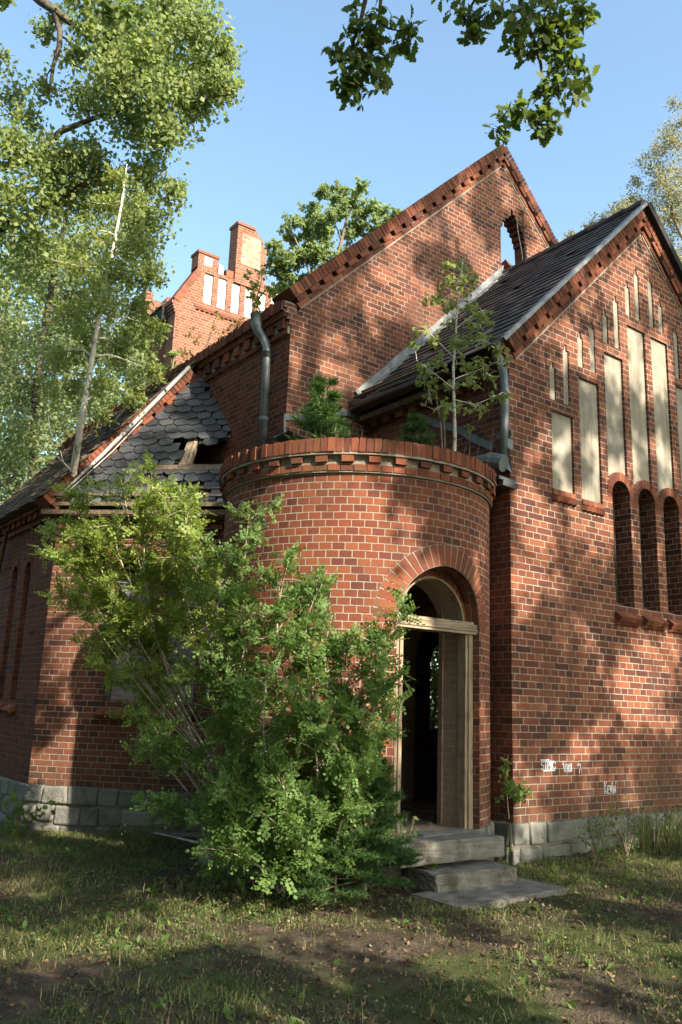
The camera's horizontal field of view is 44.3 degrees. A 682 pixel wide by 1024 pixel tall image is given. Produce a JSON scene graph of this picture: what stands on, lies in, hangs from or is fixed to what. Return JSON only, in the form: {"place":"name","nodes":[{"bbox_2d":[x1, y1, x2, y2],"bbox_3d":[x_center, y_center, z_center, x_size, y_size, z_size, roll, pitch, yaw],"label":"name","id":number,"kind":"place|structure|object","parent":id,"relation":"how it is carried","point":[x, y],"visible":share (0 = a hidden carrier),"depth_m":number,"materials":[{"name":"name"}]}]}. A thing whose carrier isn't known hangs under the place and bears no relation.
{"place":"outdoors","nodes":[
{"label":"outdoors","id":0,"kind":"place"},
{"bbox_2d":[0,709,681,1023],"bbox_3d":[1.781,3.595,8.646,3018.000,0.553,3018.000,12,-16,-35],"label":"ground","id":1,"kind":"structure","parent":0,"point":[400,985],"depth_m":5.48,"materials":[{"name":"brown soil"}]},
{"bbox_2d":[0,792,55,836],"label":"maple seedling","id":2,"kind":"object","parent":1,"relation":"on","point":[15,812],"visible":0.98,"depth_m":10.10,"materials":[{"name":"green plant"}]},
{"bbox_2d":[0,234,137,503],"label":"aspen tree","id":3,"kind":"object","parent":1,"relation":"on","point":[32,376],"visible":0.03,"depth_m":24.89,"materials":[{"name":"green plant"}]},
{"bbox_2d":[0,169,176,501],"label":"aspen tree","id":4,"kind":"object","parent":1,"relation":"on","point":[34,446],"visible":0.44,"depth_m":17.18,"materials":[{"name":"green plant"}]},
{"bbox_2d":[0,0,247,347],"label":"poplar tree","id":5,"kind":"object","parent":1,"relation":"on","point":[144,59],"visible":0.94,"depth_m":12.48,"materials":[{"name":"green plant"}]},
{"bbox_2d":[120,812,159,845],"bbox_3d":[-2.284,3.678,9.636,0.513,0.417,0.286,12,-16,-35],"label":"pea shrub sprout","id":6,"kind":"object","parent":1,"relation":"on","point":[144,832],"visible":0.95,"depth_m":9.59,"materials":[{"name":"green plant"}]},
{"bbox_2d":[103,320,180,409],"bbox_3d":[-4.460,0.561,17.749,1.577,9.629,1.768,12,-16,-35],"label":"hazel shrub","id":7,"kind":"object","parent":1,"relation":"on","point":[172,354],"visible":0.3,"depth_m":18.31,"materials":[{"name":"green plant"}]},
{"bbox_2d":[154,832,197,843],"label":"fallen branch","id":8,"kind":"object","parent":1,"relation":"on","point":[188,840],"visible":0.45,"depth_m":9.10,"materials":[{"name":"grey wood"}]},
{"bbox_2d":[25,449,424,902],"bbox_3d":[-1.194,1.352,7.797,4.268,4.122,1.795,-6,-15,33],"label":"pea shrub","id":9,"kind":"object","parent":1,"relation":"on","point":[278,823],"visible":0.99,"depth_m":7.25,"materials":[{"name":"green plant"}]},
{"bbox_2d":[0,0,600,150],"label":"oak tree","id":10,"kind":"object","parent":1,"relation":"on","point":[552,42],"visible":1,"depth_m":6.24,"materials":[{"name":"green plant"}]},
{"bbox_2d":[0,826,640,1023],"bbox_3d":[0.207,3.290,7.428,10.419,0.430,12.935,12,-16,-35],"label":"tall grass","id":11,"kind":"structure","parent":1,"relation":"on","point":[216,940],"depth_m":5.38,"materials":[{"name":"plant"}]},
{"bbox_2d":[286,829,385,904],"bbox_3d":[-0.003,2.866,6.752,0.744,0.662,0.950,-4,-14,25],"label":"fir seedling","id":12,"kind":"object","parent":1,"relation":"on","point":[341,886],"visible":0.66,"depth_m":6.62,"materials":[{"name":"green plant"}]},
{"bbox_2d":[0,144,681,886],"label":"brick church","id":13,"kind":"structure","parent":1,"relation":"on","point":[532,566],"depth_m":10.74,"materials":[{"name":"brick"}]},
{"bbox_2d":[36,162,170,476],"bbox_3d":[-3.233,-2.671,11.438,1.797,4.149,2.008,4,-13,-7],"label":"birch sapling","id":14,"kind":"object","parent":13,"relation":"on","point":[147,275],"visible":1,"depth_m":11.30,"materials":[{"name":"green plant"}]},
{"bbox_2d":[179,311,244,363],"bbox_3d":[-3.573,-2.857,20.515,1.212,4.010,2.660,12,-16,-35],"label":"creeper","id":15,"kind":"object","parent":13,"relation":"attached to","point":[211,330],"visible":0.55,"depth_m":20.35,"materials":[{"name":"green plant"}]},
{"bbox_2d":[243,268,289,311],"bbox_3d":[-1.105,-3.307,12.784,0.816,0.961,0.466,5,-13,-13],"label":"aspen sapling","id":16,"kind":"object","parent":13,"relation":"on","point":[257,303],"visible":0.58,"depth_m":12.84,"materials":[{"name":"green plant"}]},
{"bbox_2d":[284,371,353,439],"bbox_3d":[-0.255,-0.994,9.794,0.834,1.450,1.097,3,-13,-3],"label":"pine seedling","id":17,"kind":"object","parent":13,"relation":"on","point":[317,412],"visible":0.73,"depth_m":9.69,"materials":[{"name":"green plant"}]},
{"bbox_2d":[260,176,402,298],"bbox_3d":[-0.660,-1.072,15.825,2.508,11.459,3.446,12,-16,-35],"label":"maple tree","id":18,"kind":"object","parent":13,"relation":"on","point":[310,250],"visible":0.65,"depth_m":16.14,"materials":[{"name":"green plant"}]},
{"bbox_2d":[314,423,494,465],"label":"dry stalks","id":19,"kind":"object","parent":13,"relation":"on","point":[445,441],"visible":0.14,"depth_m":8.84,"materials":[{"name":"plant"}]},
{"bbox_2d":[394,411,437,445],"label":"pine seedling","id":20,"kind":"object","parent":13,"relation":"on","point":[417,422],"visible":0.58,"depth_m":9.11,"materials":[{"name":"green plant"}]},
{"bbox_2d":[381,821,468,837],"bbox_3d":[0.677,3.085,8.090,1.201,0.078,0.772,12,-16,-35],"label":"doorstep rubble","id":21,"kind":"object","parent":13,"relation":"on","point":[429,822],"visible":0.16,"depth_m":8.40,"materials":[{"name":"grey stone"}]},
{"bbox_2d":[369,829,504,867],"bbox_3d":[0.873,3.092,7.744,1.311,0.192,0.530,12,-16,-35],"label":"stone step","id":22,"kind":"object","parent":13,"relation":"on","point":[463,846],"visible":0.62,"depth_m":7.60,"materials":[{"name":"grey stone"}]},
{"bbox_2d":[398,816,420,839],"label":"nettle clump","id":23,"kind":"object","parent":22,"relation":"on","point":[415,833],"visible":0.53,"depth_m":7.47,"materials":[{"name":"green plant"}]},
{"bbox_2d":[427,376,474,455],"bbox_3d":[1.177,-0.935,9.127,0.532,1.079,0.218,6,-13,-16],"label":"birch sapling","id":24,"kind":"object","parent":13,"relation":"on","point":[432,382],"visible":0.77,"depth_m":9.14,"materials":[{"name":"green plant"}]},
{"bbox_2d":[405,257,513,450],"bbox_3d":[1.285,-1.605,9.054,1.203,2.357,0.859,1,-13,6],"label":"birch sapling","id":25,"kind":"object","parent":13,"relation":"on","point":[457,342],"visible":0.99,"depth_m":9.13,"materials":[{"name":"green plant"}]},
{"bbox_2d":[494,757,533,818],"bbox_3d":[1.808,2.861,8.725,0.546,0.635,0.178,12,-16,-35],"label":"creeper","id":26,"kind":"object","parent":13,"relation":"attached to","point":[510,785],"visible":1,"depth_m":8.68,"materials":[{"name":"green plant"}]},
{"bbox_2d":[0,823,681,1023],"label":"moss mat","id":27,"kind":"object","parent":1,"relation":"on","point":[278,966],"visible":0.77,"depth_m":6.22,"materials":[{"name":"green plant"}]},
{"bbox_2d":[0,823,681,1023],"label":"leaf litter","id":28,"kind":"object","parent":1,"relation":"on","point":[363,1003],"visible":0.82,"depth_m":5.55,"materials":[{"name":"brown plant"}]},
{"bbox_2d":[0,825,681,1023],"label":"weeds","id":29,"kind":"object","parent":1,"relation":"on","point":[227,1012],"visible":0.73,"depth_m":6.28,"materials":[{"name":"green plant"}]},
{"bbox_2d":[9,835,679,1019],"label":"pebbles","id":30,"kind":"object","parent":1,"relation":"on","point":[542,905],"visible":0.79,"depth_m":6.23,"materials":[{"name":"grey stone"}]},
{"bbox_2d":[316,742,425,899],"bbox_3d":[0.207,2.560,6.974,1.059,1.356,1.113,4,-13,-9],"label":"fir seedling","id":31,"kind":"object","parent":1,"relation":"on","point":[387,855],"visible":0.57,"depth_m":6.79,"materials":[{"name":"green plant"}]},
{"bbox_2d":[422,864,438,869],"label":"sycamore seedling","id":32,"kind":"object","parent":1,"relation":"on","point":[434,866],"visible":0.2,"depth_m":7.43,"materials":[{"name":"green plant"}]},
{"bbox_2d":[430,644,438,727],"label":"elder bush","id":33,"kind":"object","parent":1,"relation":"on","point":[434,689],"visible":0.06,"depth_m":16.88,"materials":[{"name":"green plant"}]},
{"bbox_2d":[407,859,516,892],"bbox_3d":[1.093,3.287,7.541,0.970,0.186,0.411,11,-15,-33],"label":"stone step","id":34,"kind":"object","parent":1,"relation":"on","point":[451,877],"visible":0.88,"depth_m":7.38,"materials":[{"name":"grey stone"}]},
{"bbox_2d":[409,877,566,910],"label":"stone slab","id":35,"kind":"structure","parent":1,"relation":"on","point":[522,889],"depth_m":7.12,"materials":[{"name":"grey stone"}]},
{"bbox_2d":[498,846,513,863],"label":"nettle clump","id":36,"kind":"object","parent":1,"relation":"on","point":[500,861],"visible":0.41,"depth_m":8.29,"materials":[{"name":"green plant"}]},
{"bbox_2d":[577,808,618,858],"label":"snowberry shrub","id":37,"kind":"object","parent":1,"relation":"on","point":[595,850],"visible":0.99,"depth_m":8.99,"materials":[{"name":"green plant"}]},
{"bbox_2d":[557,93,681,262],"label":"birch tree","id":38,"kind":"object","parent":1,"relation":"on","point":[673,217],"visible":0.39,"depth_m":25.70,"materials":[{"name":"green plant"}]},
{"bbox_2d":[592,793,653,855],"bbox_3d":[3.139,3.462,9.176,0.693,0.762,0.632,2,-13,1],"label":"snowberry shrub","id":39,"kind":"object","parent":1,"relation":"on","point":[627,848],"visible":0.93,"depth_m":9.14,"materials":[{"name":"green plant"}]},
{"bbox_2d":[650,804,681,846],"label":"bramble shoot","id":40,"kind":"object","parent":1,"relation":"on","point":[677,820],"visible":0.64,"depth_m":9.70,"materials":[{"name":"green plant"}]},
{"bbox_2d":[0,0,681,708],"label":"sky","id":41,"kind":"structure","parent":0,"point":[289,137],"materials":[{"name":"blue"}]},
{"bbox_2d":[623,805,681,855],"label":"thicket grass","id":42,"kind":"structure","parent":0,"point":[644,844],"depth_m":9.53,"materials":[{"name":"green plant"}]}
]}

